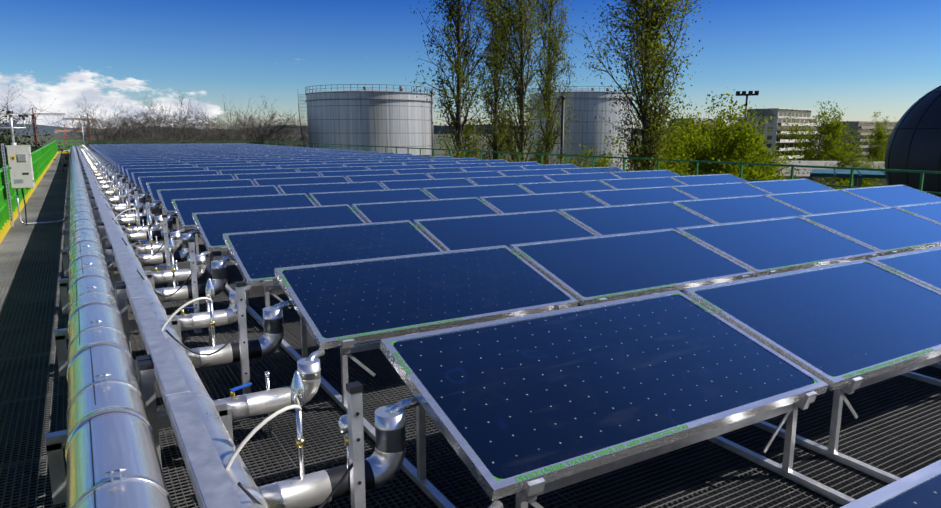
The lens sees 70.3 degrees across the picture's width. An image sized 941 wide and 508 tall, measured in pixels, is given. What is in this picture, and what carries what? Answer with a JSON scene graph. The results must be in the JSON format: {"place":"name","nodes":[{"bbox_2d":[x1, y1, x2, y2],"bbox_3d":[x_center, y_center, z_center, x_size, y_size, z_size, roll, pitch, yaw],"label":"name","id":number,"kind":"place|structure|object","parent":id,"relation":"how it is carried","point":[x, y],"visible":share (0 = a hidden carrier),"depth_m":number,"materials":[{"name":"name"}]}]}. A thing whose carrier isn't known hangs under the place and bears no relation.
{"place":"outdoors","nodes":[
{"label":"outdoors","id":0,"kind":"place"},
{"bbox_2d":[0,123,825,134],"bbox_3d":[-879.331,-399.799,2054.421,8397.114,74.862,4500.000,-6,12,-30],"label":"hills","id":1,"kind":"structure","parent":0,"point":[49,131],"depth_m":3981.20,"materials":[{"name":"green plant"}]},
{"bbox_2d":[0,134,875,170],"bbox_3d":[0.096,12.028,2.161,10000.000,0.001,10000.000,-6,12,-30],"label":"ground","id":2,"kind":"structure","parent":0,"point":[52,137],"depth_m":896.78,"materials":[{"name":"green plant"}]},
{"bbox_2d":[0,95,68,155],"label":"bare tree","id":3,"kind":"object","parent":2,"relation":"on","point":[17,121],"visible":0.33,"depth_m":78.21,"materials":[{"name":"brown plant"}]},
{"bbox_2d":[45,110,126,149],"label":"bare tree","id":4,"kind":"object","parent":2,"relation":"on","point":[84,128],"visible":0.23,"depth_m":127.66,"materials":[{"name":"brown plant"}]},
{"bbox_2d":[59,92,159,147],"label":"bare tree","id":5,"kind":"object","parent":2,"relation":"on","point":[111,130],"visible":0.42,"depth_m":121.47,"materials":[{"name":"brown plant"}]},
{"bbox_2d":[67,97,172,145],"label":"bare tree","id":6,"kind":"object","parent":2,"relation":"on","point":[121,126],"visible":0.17,"depth_m":130.88,"materials":[{"name":"brown plant"}]},
{"bbox_2d":[98,123,178,143],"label":"bare tree","id":7,"kind":"object","parent":2,"relation":"on","point":[143,139],"visible":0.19,"depth_m":119.47,"materials":[{"name":"brown plant"}]},
{"bbox_2d":[106,90,203,143],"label":"bare tree","id":8,"kind":"object","parent":2,"relation":"on","point":[153,112],"visible":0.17,"depth_m":132.93,"materials":[{"name":"brown plant"}]},
{"bbox_2d":[128,92,225,143],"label":"bare tree","id":9,"kind":"object","parent":2,"relation":"on","point":[168,126],"visible":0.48,"depth_m":125.51,"materials":[{"name":"brown plant"}]},
{"bbox_2d":[160,105,245,143],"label":"bare tree","id":10,"kind":"object","parent":2,"relation":"on","point":[205,128],"visible":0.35,"depth_m":124.99,"materials":[{"name":"brown plant"}]},
{"bbox_2d":[192,119,267,144],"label":"bare tree","id":11,"kind":"object","parent":2,"relation":"on","point":[236,136],"visible":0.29,"depth_m":128.67,"materials":[{"name":"brown plant"}]},
{"bbox_2d":[199,95,295,145],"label":"bare tree","id":12,"kind":"object","parent":2,"relation":"on","point":[247,125],"visible":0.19,"depth_m":138.35,"materials":[{"name":"brown plant"}]},
{"bbox_2d":[227,96,305,146],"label":"bare tree","id":13,"kind":"object","parent":2,"relation":"on","point":[256,131],"visible":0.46,"depth_m":129.24,"materials":[{"name":"brown plant"}]},
{"bbox_2d":[247,114,306,146],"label":"bare tree","id":14,"kind":"object","parent":2,"relation":"on","point":[292,129],"visible":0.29,"depth_m":142.61,"materials":[{"name":"brown plant"}]},
{"bbox_2d":[0,259,650,507],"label":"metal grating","id":15,"kind":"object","parent":2,"relation":"on","point":[309,472],"depth_m":4.54,"materials":[{"name":"grey metal"}]},
{"bbox_2d":[0,153,69,507],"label":"walkway grating","id":16,"kind":"object","parent":15,"relation":"on","point":[31,251],"visible":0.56,"depth_m":6.31,"materials":[{"name":"grey metal"}]},
{"bbox_2d":[0,109,68,226],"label":"control box","id":17,"kind":"object","parent":16,"relation":"on","point":[20,166],"visible":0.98,"depth_m":12.24,"materials":[{"name":"metal"}]},
{"bbox_2d":[0,152,69,242],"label":"walkway kerb","id":18,"kind":"structure","parent":15,"relation":"on","point":[6,227],"depth_m":15.16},
{"bbox_2d":[0,140,81,229],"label":"guard rail","id":19,"kind":"object","parent":18,"relation":"on","point":[42,157],"visible":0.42,"depth_m":17.03,"materials":[{"name":"green metal"}]},
{"bbox_2d":[92,175,940,507],"bbox_3d":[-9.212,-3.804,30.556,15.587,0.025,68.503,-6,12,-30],"label":"support frame","id":20,"kind":"object","parent":15,"relation":"on","point":[894,427],"depth_m":3.73,"materials":[{"name":"silver metal"}]},
{"bbox_2d":[98,176,139,212],"bbox_3d":[-7.300,-1.199,13.879,0.912,0.825,0.920,-6,12,-30],"label":"pipe fitting","id":21,"kind":"object","parent":20,"relation":"on","point":[114,199],"visible":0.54,"depth_m":14.10,"materials":[{"name":"metal"}]},
{"bbox_2d":[101,182,148,225],"bbox_3d":[-6.318,-0.899,12.233,0.912,0.825,0.920,-6,12,-30],"label":"pipe fitting","id":22,"kind":"object","parent":20,"relation":"on","point":[142,204],"visible":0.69,"depth_m":12.44,"materials":[{"name":"metal"}]},
{"bbox_2d":[106,189,166,243],"bbox_3d":[-5.300,-0.603,10.608,0.831,0.825,0.920,-6,12,-30],"label":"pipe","id":23,"kind":"object","parent":20,"relation":"on","point":[142,220],"visible":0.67,"depth_m":10.71,"materials":[{"name":"metal"}]},
{"bbox_2d":[45,147,233,504],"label":"pipe supports","id":24,"kind":"object","parent":20,"relation":"on","point":[56,441],"visible":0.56,"depth_m":4.73,"materials":[{"name":"metal"}]},
{"bbox_2d":[65,145,173,507],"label":"header pipe","id":25,"kind":"object","parent":24,"relation":"attached to","point":[112,457],"visible":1,"depth_m":2.81,"materials":[{"name":"metal"}]},
{"bbox_2d":[76,146,267,507],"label":"cable tray","id":26,"kind":"object","parent":24,"relation":"attached to","point":[211,483],"visible":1,"depth_m":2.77,"materials":[{"name":"metal"}]},
{"bbox_2d":[107,200,184,265],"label":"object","id":27,"kind":"object","parent":20,"relation":"on","point":[139,237],"visible":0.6,"depth_m":9.03,"materials":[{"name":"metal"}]},
{"bbox_2d":[121,164,194,186],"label":"solar panel","id":28,"kind":"object","parent":20,"relation":"on","point":[124,167],"visible":0.25,"depth_m":19.89,"materials":[{"name":"glass"}]},
{"bbox_2d":[121,214,209,286],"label":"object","id":29,"kind":"object","parent":20,"relation":"on","point":[152,258],"visible":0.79,"depth_m":7.39,"materials":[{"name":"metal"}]},
{"bbox_2d":[126,167,205,185],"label":"solar panel","id":30,"kind":"object","parent":20,"relation":"on","point":[129,171],"visible":0.27,"depth_m":18.25,"materials":[{"name":"glass"}]},
{"bbox_2d":[131,170,218,193],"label":"solar panel","id":31,"kind":"object","parent":20,"relation":"on","point":[135,175],"visible":0.25,"depth_m":16.59,"materials":[{"name":"glass"}]},
{"bbox_2d":[138,174,234,204],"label":"solar panel","id":32,"kind":"object","parent":20,"relation":"on","point":[142,183],"visible":0.27,"depth_m":14.93,"materials":[{"name":"glass"}]},
{"bbox_2d":[136,237,250,345],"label":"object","id":33,"kind":"object","parent":20,"relation":"on","point":[197,320],"visible":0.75,"depth_m":5.75,"materials":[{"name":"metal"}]},
{"bbox_2d":[146,179,254,215],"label":"solar panel","id":34,"kind":"object","parent":20,"relation":"on","point":[153,187],"visible":0.46,"depth_m":13.25,"materials":[{"name":"glass"}]},
{"bbox_2d":[157,185,280,244],"bbox_3d":[-4.239,-0.739,11.535,1.980,0.760,1.940,-6,12,-30],"label":"solar panel","id":35,"kind":"object","parent":20,"relation":"on","point":[166,196],"visible":0.44,"depth_m":11.58,"materials":[{"name":"glass"}]},
{"bbox_2d":[206,165,277,173],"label":"solar panel","id":36,"kind":"object","parent":20,"relation":"on","point":[217,168],"visible":0.29,"depth_m":19.32,"materials":[{"name":"glass"}]},
{"bbox_2d":[161,278,324,436],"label":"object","id":37,"kind":"object","parent":20,"relation":"on","point":[248,403],"visible":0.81,"depth_m":4.09,"materials":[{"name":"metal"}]},
{"bbox_2d":[172,193,315,254],"bbox_3d":[-3.257,-0.439,9.889,1.980,0.760,1.940,-6,12,-30],"label":"solar panel","id":38,"kind":"object","parent":20,"relation":"on","point":[185,209],"visible":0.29,"depth_m":9.90,"materials":[{"name":"glass"}]},
{"bbox_2d":[218,168,297,178],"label":"solar panel","id":39,"kind":"object","parent":20,"relation":"on","point":[244,171],"visible":0.23,"depth_m":17.67,"materials":[{"name":"glass"}]},
{"bbox_2d":[234,171,319,185],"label":"solar panel","id":40,"kind":"object","parent":20,"relation":"on","point":[251,176],"visible":0.33,"depth_m":15.99,"materials":[{"name":"glass"}]},
{"bbox_2d":[192,204,365,292],"bbox_3d":[-2.274,-0.139,8.243,1.980,0.760,1.940,-6,12,-30],"label":"solar panel","id":41,"kind":"object","parent":20,"relation":"on","point":[212,227],"visible":0.5,"depth_m":8.21,"materials":[{"name":"glass"}]},
{"bbox_2d":[253,176,348,193],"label":"solar panel","id":42,"kind":"object","parent":20,"relation":"on","point":[294,180],"visible":0.29,"depth_m":14.33,"materials":[{"name":"glass"}]},
{"bbox_2d":[278,163,344,168],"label":"solar panel","id":43,"kind":"object","parent":20,"relation":"on","point":[295,166],"visible":0.29,"depth_m":20.36,"materials":[{"name":"glass"}]},
{"bbox_2d":[277,181,384,205],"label":"solar panel","id":44,"kind":"object","parent":20,"relation":"on","point":[307,189],"visible":0.31,"depth_m":12.67,"materials":[{"name":"glass"}]},
{"bbox_2d":[296,166,367,173],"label":"solar panel","id":45,"kind":"object","parent":20,"relation":"on","point":[317,169],"visible":0.25,"depth_m":18.67,"materials":[{"name":"glass"}]},
{"bbox_2d":[223,220,442,347],"bbox_3d":[-1.292,0.160,6.597,1.980,0.760,1.940,-6,12,-30],"label":"solar panel","id":46,"kind":"object","parent":20,"relation":"on","point":[259,257],"visible":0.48,"depth_m":6.50,"materials":[{"name":"glass"}]},
{"bbox_2d":[318,169,396,176],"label":"solar panel","id":47,"kind":"object","parent":20,"relation":"on","point":[355,172],"visible":0.29,"depth_m":17.03,"materials":[{"name":"glass"}]},
{"bbox_2d":[225,370,503,507],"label":"branch","id":48,"kind":"object","parent":20,"relation":"on","point":[356,476],"visible":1,"depth_m":2.62,"materials":[{"name":"metal"}]},
{"bbox_2d":[308,188,432,206],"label":"solar panel","id":49,"kind":"object","parent":20,"relation":"on","point":[349,198],"visible":0.46,"depth_m":10.99,"materials":[{"name":"glass"}]},
{"bbox_2d":[345,173,431,182],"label":"solar panel","id":50,"kind":"object","parent":20,"relation":"on","point":[378,177],"visible":0.19,"depth_m":15.35,"materials":[{"name":"glass"}]},
{"bbox_2d":[366,164,430,169],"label":"solar panel","id":51,"kind":"object","parent":20,"relation":"on","point":[392,167],"visible":0.17,"depth_m":19.69,"materials":[{"name":"glass"}]},
{"bbox_2d":[351,197,499,222],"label":"solar panel","id":52,"kind":"object","parent":20,"relation":"on","point":[411,211],"visible":0.46,"depth_m":9.29,"materials":[{"name":"glass"}]},
{"bbox_2d":[274,245,578,440],"bbox_3d":[-0.310,0.460,4.952,1.980,0.760,1.940,-6,12,-30],"label":"solar panel","id":53,"kind":"object","parent":20,"relation":"on","point":[345,306],"visible":0.96,"depth_m":4.75,"materials":[{"name":"glass"}]},
{"bbox_2d":[379,178,474,188],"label":"solar panel","id":54,"kind":"object","parent":20,"relation":"on","point":[416,183],"visible":0.25,"depth_m":13.68,"materials":[{"name":"glass"}]},
{"bbox_2d":[393,167,464,173],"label":"solar panel","id":55,"kind":"object","parent":20,"relation":"on","point":[427,170],"visible":0.31,"depth_m":18.04,"materials":[{"name":"glass"}]},
{"bbox_2d":[428,163,487,167],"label":"solar panel","id":56,"kind":"object","parent":20,"relation":"on","point":[459,165],"visible":0.25,"depth_m":20.71,"materials":[{"name":"glass"}]},
{"bbox_2d":[426,171,503,178],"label":"solar panel","id":57,"kind":"object","parent":20,"relation":"on","point":[440,175],"visible":0.23,"depth_m":16.36,"materials":[{"name":"glass"}]},
{"bbox_2d":[422,183,531,198],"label":"solar panel","id":58,"kind":"object","parent":20,"relation":"on","point":[477,191],"visible":0.35,"depth_m":12.00,"materials":[{"name":"glass"}]},
{"bbox_2d":[460,165,525,171],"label":"solar panel","id":59,"kind":"object","parent":20,"relation":"on","point":[494,168],"visible":0.31,"depth_m":19.07,"materials":[{"name":"glass"}]},
{"bbox_2d":[413,210,596,250],"bbox_3d":[0.459,-0.024,7.609,1.980,0.760,1.940,-6,12,-30],"label":"solar panel","id":60,"kind":"object","parent":20,"relation":"on","point":[467,232],"visible":0.48,"depth_m":7.57,"materials":[{"name":"glass"}]},
{"bbox_2d":[466,175,552,184],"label":"solar panel","id":61,"kind":"object","parent":20,"relation":"on","point":[506,179],"visible":0.31,"depth_m":14.69,"materials":[{"name":"glass"}]},
{"bbox_2d":[82,141,940,193],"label":"guard rail","id":62,"kind":"object","parent":20,"relation":"on","point":[852,169],"visible":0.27,"depth_m":19.38,"materials":[{"name":"silver metal"}]},
{"bbox_2d":[497,168,568,175],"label":"solar panel","id":63,"kind":"object","parent":20,"relation":"on","point":[530,172],"visible":0.23,"depth_m":17.37,"materials":[{"name":"glass"}]},
{"bbox_2d":[479,191,606,212],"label":"solar panel","id":64,"kind":"object","parent":20,"relation":"on","point":[534,202],"visible":0.44,"depth_m":10.31,"materials":[{"name":"glass"}]},
{"bbox_2d":[520,164,579,168],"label":"solar panel","id":65,"kind":"object","parent":20,"relation":"on","point":[551,166],"visible":0.23,"depth_m":20.06,"materials":[{"name":"glass"}]},
{"bbox_2d":[517,180,613,193],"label":"solar panel","id":66,"kind":"object","parent":20,"relation":"on","point":[559,186],"visible":0.33,"depth_m":13.01,"materials":[{"name":"glass"}]},
{"bbox_2d":[543,172,620,181],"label":"solar panel","id":67,"kind":"object","parent":20,"relation":"on","point":[579,176],"visible":0.4,"depth_m":15.71,"materials":[{"name":"glass"}]},
{"bbox_2d":[560,166,623,172],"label":"solar panel","id":68,"kind":"object","parent":20,"relation":"on","point":[592,169],"visible":0.25,"depth_m":18.40,"materials":[{"name":"glass"}]},
{"bbox_2d":[374,290,855,507],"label":"solar panel","id":69,"kind":"object","parent":20,"relation":"on","point":[527,409],"visible":0.98,"depth_m":3.10,"materials":[{"name":"glass"}]},
{"bbox_2d":[510,228,754,305],"bbox_3d":[1.441,0.276,5.963,1.980,0.760,1.940,-6,12,-30],"label":"solar panel","id":70,"kind":"object","parent":20,"relation":"on","point":[583,271],"visible":0.9,"depth_m":5.80,"materials":[{"name":"glass"}]},
{"bbox_2d":[558,201,714,235],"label":"solar panel","id":71,"kind":"object","parent":20,"relation":"on","point":[611,219],"visible":0.4,"depth_m":8.59,"materials":[{"name":"glass"}]},
{"bbox_2d":[583,186,694,205],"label":"solar panel","id":72,"kind":"object","parent":20,"relation":"on","point":[609,197],"visible":0.35,"depth_m":11.32,"materials":[{"name":"glass"}]},
{"bbox_2d":[599,176,684,188],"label":"solar panel","id":73,"kind":"object","parent":20,"relation":"on","point":[624,183],"visible":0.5,"depth_m":14.03,"materials":[{"name":"glass"}]},
{"bbox_2d":[609,170,679,178],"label":"solar panel","id":74,"kind":"object","parent":20,"relation":"on","point":[643,174],"visible":0.25,"depth_m":16.72,"materials":[{"name":"glass"}]},
{"bbox_2d":[669,174,748,184],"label":"solar panel","id":75,"kind":"object","parent":20,"relation":"on","point":[706,179],"visible":0.31,"depth_m":15.04,"materials":[{"name":"glass"}]},
{"bbox_2d":[670,182,769,198],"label":"solar panel","id":76,"kind":"object","parent":20,"relation":"on","point":[715,190],"visible":0.4,"depth_m":12.34,"materials":[{"name":"glass"}]},
{"bbox_2d":[672,195,808,223],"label":"solar panel","id":77,"kind":"object","parent":20,"relation":"on","point":[733,209],"visible":0.38,"depth_m":9.61,"materials":[{"name":"glass"}]},
{"bbox_2d":[675,216,880,276],"bbox_3d":[3.191,0.092,6.974,1.980,0.760,1.940,-6,12,-30],"label":"solar panel","id":78,"kind":"object","parent":20,"relation":"on","point":[763,247],"visible":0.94,"depth_m":6.82,"materials":[{"name":"glass"}]},
{"bbox_2d":[744,178,832,193],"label":"solar panel","id":79,"kind":"object","parent":20,"relation":"on","point":[785,186],"visible":0.35,"depth_m":13.35,"materials":[{"name":"glass"}]},
{"bbox_2d":[682,259,940,483],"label":"solar panel","id":80,"kind":"object","parent":20,"relation":"on","point":[848,327],"visible":0.98,"depth_m":4.03,"materials":[{"name":"glass"}]},
{"bbox_2d":[765,189,884,213],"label":"solar panel","id":81,"kind":"object","parent":20,"relation":"on","point":[822,201],"visible":0.44,"depth_m":10.62,"materials":[{"name":"glass"}]},
{"bbox_2d":[798,206,940,255],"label":"solar panel","id":82,"kind":"object","parent":20,"relation":"on","point":[889,230],"visible":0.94,"depth_m":7.82,"materials":[{"name":"glass"}]},
{"bbox_2d":[840,460,940,507],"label":"solar panel","id":83,"kind":"object","parent":20,"relation":"on","point":[920,488],"visible":1,"depth_m":1.83,"materials":[{"name":"metal"}]},
{"bbox_2d":[840,185,940,206],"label":"solar panel","id":84,"kind":"object","parent":20,"relation":"on","point":[892,195],"visible":0.52,"depth_m":11.63,"materials":[{"name":"glass"}]},
{"bbox_2d":[868,246,940,368],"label":"solar panel","id":85,"kind":"object","parent":20,"relation":"on","point":[922,266],"visible":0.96,"depth_m":5.17,"materials":[{"name":"glass"}]},
{"bbox_2d":[893,201,940,223],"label":"solar panel","id":86,"kind":"object","parent":20,"relation":"on","point":[930,211],"visible":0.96,"depth_m":8.85,"materials":[{"name":"glass"}]},
{"bbox_2d":[298,84,433,155],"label":"storage tank","id":87,"kind":"object","parent":2,"relation":"on","point":[375,117],"visible":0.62,"depth_m":119.75,"materials":[{"name":"metal"}]},
{"bbox_2d":[408,0,508,159],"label":"poplar tree","id":88,"kind":"object","parent":2,"relation":"on","point":[457,64],"visible":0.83,"depth_m":71.44,"materials":[{"name":"green plant"}]},
{"bbox_2d":[461,0,536,161],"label":"poplar tree","id":89,"kind":"object","parent":2,"relation":"on","point":[494,144],"visible":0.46,"depth_m":79.71,"materials":[{"name":"green plant"}]},
{"bbox_2d":[474,0,566,161],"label":"poplar tree","id":90,"kind":"object","parent":2,"relation":"on","point":[521,23],"visible":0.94,"depth_m":74.84,"materials":[{"name":"green plant"}]},
{"bbox_2d":[519,0,587,164],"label":"poplar tree","id":91,"kind":"object","parent":2,"relation":"on","point":[547,95],"visible":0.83,"depth_m":82.34,"materials":[{"name":"green plant"}]},
{"bbox_2d":[529,86,632,169],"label":"storage tank","id":92,"kind":"object","parent":2,"relation":"on","point":[591,132],"visible":0.58,"depth_m":149.04,"materials":[{"name":"metal"}]},
{"bbox_2d":[554,130,631,170],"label":"bush","id":93,"kind":"object","parent":2,"relation":"on","point":[604,162],"visible":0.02,"depth_m":56.77,"materials":[{"name":"green plant"}]},
{"bbox_2d":[565,0,710,170],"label":"tree","id":94,"kind":"object","parent":2,"relation":"on","point":[647,45],"visible":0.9,"depth_m":59.34,"materials":[{"name":"green plant"}]},
{"bbox_2d":[612,139,694,174],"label":"bush","id":95,"kind":"object","parent":2,"relation":"on","point":[680,170],"visible":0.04,"depth_m":61.74,"materials":[{"name":"green plant"}]},
{"bbox_2d":[637,110,733,168],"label":"green tree","id":96,"kind":"object","parent":2,"relation":"on","point":[684,129],"visible":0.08,"depth_m":87.96,"materials":[{"name":"green plant"}]},
{"bbox_2d":[661,106,719,142],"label":"green tree","id":97,"kind":"object","parent":2,"relation":"on","point":[698,129],"visible":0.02,"depth_m":111.72,"materials":[{"name":"green plant"}]},
{"bbox_2d":[651,110,755,179],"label":"green tree","id":98,"kind":"object","parent":2,"relation":"on","point":[693,156],"visible":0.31,"depth_m":70.38,"materials":[{"name":"green plant"}]},
{"bbox_2d":[666,87,809,181],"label":"green tree","id":99,"kind":"object","parent":2,"relation":"on","point":[740,146],"visible":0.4,"depth_m":68.04,"materials":[{"name":"green plant"}]},
{"bbox_2d":[738,108,820,160],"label":"apartment block","id":100,"kind":"structure","parent":2,"relation":"on","point":[778,115],"depth_m":239.75,"materials":[{"name":"grey concrete"}]},
{"bbox_2d":[776,100,877,160],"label":"green tree","id":101,"kind":"object","parent":2,"relation":"on","point":[831,141],"visible":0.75,"depth_m":147.23,"materials":[{"name":"green plant"}]},
{"bbox_2d":[770,160,887,188],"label":"building","id":102,"kind":"structure","parent":2,"relation":"on","point":[813,163],"depth_m":126.08,"materials":[{"name":"concrete"}]},
{"bbox_2d":[808,169,885,186],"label":"teal canopy","id":103,"kind":"object","parent":2,"relation":"on","point":[859,175],"visible":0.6,"depth_m":45.86,"materials":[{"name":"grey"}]},
{"bbox_2d":[829,143,885,188],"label":"green tree","id":104,"kind":"object","parent":2,"relation":"on","point":[853,162],"visible":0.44,"depth_m":120.01,"materials":[{"name":"green plant"}]},
{"bbox_2d":[828,121,895,153],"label":"apartment block","id":105,"kind":"structure","parent":2,"relation":"on","point":[862,127],"depth_m":321.58,"materials":[{"name":"white concrete"}]},
{"bbox_2d":[860,112,897,161],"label":"tall green tree","id":106,"kind":"object","parent":2,"relation":"on","point":[880,136],"visible":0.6,"depth_m":146.47,"materials":[{"name":"green plant"}]},
{"bbox_2d":[885,86,940,196],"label":"gas sphere","id":107,"kind":"object","parent":2,"relation":"on","point":[914,142],"visible":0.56,"depth_m":34.68,"materials":[{"name":"black metal"}]},
{"bbox_2d":[0,0,940,128],"label":"sky","id":108,"kind":"structure","parent":0,"point":[864,57],"materials":[{"name":"blue"}]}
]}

